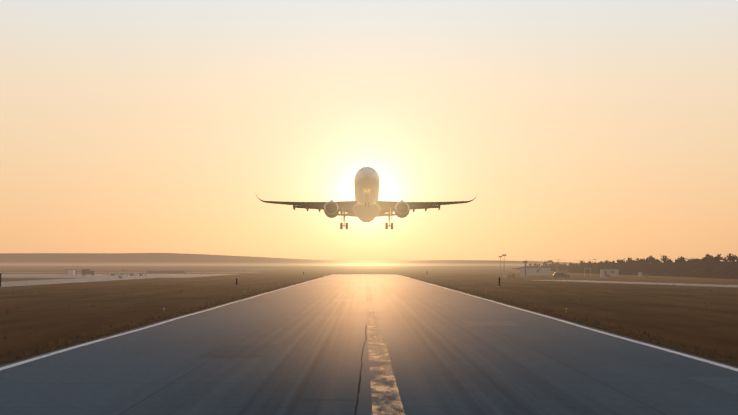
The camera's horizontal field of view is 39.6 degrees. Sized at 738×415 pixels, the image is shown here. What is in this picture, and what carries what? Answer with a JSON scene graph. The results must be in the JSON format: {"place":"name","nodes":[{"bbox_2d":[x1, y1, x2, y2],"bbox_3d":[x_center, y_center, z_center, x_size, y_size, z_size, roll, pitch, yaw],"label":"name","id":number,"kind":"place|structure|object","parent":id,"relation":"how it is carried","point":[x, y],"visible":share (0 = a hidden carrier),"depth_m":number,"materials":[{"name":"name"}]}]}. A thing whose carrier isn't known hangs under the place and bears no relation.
{"place":"outdoors","nodes":[
{"label":"outdoors","id":0,"kind":"place"},
{"bbox_2d":[255,167,475,228],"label":"airliner","id":1,"kind":"object","parent":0,"point":[366,205],"visible":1,"depth_m":168.60,"materials":[{"name":"beige paint"}]},
{"bbox_2d":[0,253,737,366],"bbox_3d":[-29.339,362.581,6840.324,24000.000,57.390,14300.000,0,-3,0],"label":"ground","id":2,"kind":"structure","parent":0,"point":[687,318],"depth_m":155.72,"materials":[{"name":"brown plant"}]},
{"bbox_2d":[147,271,184,272],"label":"blast wall","id":3,"kind":"structure","parent":2,"relation":"on","point":[165,271],"depth_m":538.18,"materials":[{"name":"grey metal"}]},
{"bbox_2d":[0,274,737,414],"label":"runway","id":4,"kind":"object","parent":2,"relation":"on","point":[444,358],"visible":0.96,"depth_m":41.56,"materials":[{"name":"grey asphalt"}]},
{"bbox_2d":[354,325,366,414],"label":"runway cracks","id":5,"kind":"object","parent":4,"relation":"on","point":[360,378],"visible":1,"depth_m":35.35,"materials":[{"name":"grey asphalt"}]},
{"bbox_2d":[0,274,737,414],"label":"runway markings","id":6,"kind":"object","parent":4,"relation":"on","point":[383,388],"visible":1,"depth_m":48.48,"materials":[{"name":"paint"}]},
{"bbox_2d":[199,281,737,393],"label":"asphalt patches","id":7,"kind":"object","parent":4,"relation":"on","point":[729,384],"visible":0.91,"depth_m":48.77,"materials":[{"name":"grey asphalt"}]},
{"bbox_2d":[0,269,737,286],"bbox_3d":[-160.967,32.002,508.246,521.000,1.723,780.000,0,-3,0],"label":"taxiways","id":8,"kind":"structure","parent":2,"relation":"on","point":[88,278],"depth_m":350.08,"materials":[{"name":"grey asphalt"}]},
{"bbox_2d":[65,269,78,275],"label":"shelter","id":9,"kind":"object","parent":8,"relation":"on","point":[72,269],"visible":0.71,"depth_m":411.05,"materials":[{"name":"grey metal"}]},
{"bbox_2d":[81,269,94,275],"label":"box truck","id":10,"kind":"object","parent":8,"relation":"on","point":[84,272],"visible":1,"depth_m":411.57,"materials":[{"name":"grey"}]},
{"bbox_2d":[117,269,124,277],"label":"solar light trailer","id":11,"kind":"object","parent":8,"relation":"on","point":[120,276],"visible":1,"depth_m":324.25,"materials":[{"name":"white"}]},
{"bbox_2d":[106,274,147,275],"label":"barriers","id":12,"kind":"object","parent":8,"relation":"on","point":[127,274],"visible":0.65,"depth_m":412.44,"materials":[{"name":"white"}]},
{"bbox_2d":[0,274,737,364],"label":"runway shoulder","id":13,"kind":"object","parent":2,"relation":"on","point":[662,344],"visible":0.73,"depth_m":55.07,"materials":[{"name":"brown plant"}]},
{"bbox_2d":[507,274,514,278],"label":"tow tractor","id":14,"kind":"object","parent":2,"relation":"on","point":[511,275],"visible":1,"depth_m":316.81,"materials":[{"name":"white"}]},
{"bbox_2d":[519,268,550,275],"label":"building","id":15,"kind":"structure","parent":2,"relation":"on","point":[541,272],"depth_m":399.85,"materials":[{"name":"concrete"}]},
{"bbox_2d":[536,260,566,274],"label":"excavator","id":16,"kind":"object","parent":2,"relation":"on","point":[558,269],"visible":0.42,"depth_m":395.43,"materials":[{"name":"yellow metal"}]},
{"bbox_2d":[553,273,569,278],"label":"suv","id":17,"kind":"object","parent":2,"relation":"on","point":[556,275],"visible":1,"depth_m":315.58,"materials":[{"name":"grey metal"}]},
{"bbox_2d":[503,273,648,276],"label":"pallet stacks","id":18,"kind":"object","parent":2,"relation":"on","point":[603,275],"visible":1,"depth_m":352.23,"materials":[{"name":"wood"}]},
{"bbox_2d":[600,269,618,276],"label":"site cabin","id":19,"kind":"object","parent":2,"relation":"on","point":[612,272],"visible":0.85,"depth_m":370.36,"materials":[{"name":"metal"}]},
{"bbox_2d":[0,0,737,262],"label":"sky","id":20,"kind":"structure","parent":0,"point":[578,131],"materials":[{"name":"orange"}]},
{"bbox_2d":[514,261,737,278],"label":"earth bank","id":21,"kind":"structure","parent":0,"point":[716,269],"depth_m":406.31,"materials":[{"name":"brown soil"}]},
{"bbox_2d":[529,253,737,265],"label":"trees","id":22,"kind":"object","parent":21,"relation":"on","point":[682,259],"visible":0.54,"depth_m":463.72,"materials":[{"name":"green plant"}]}
]}

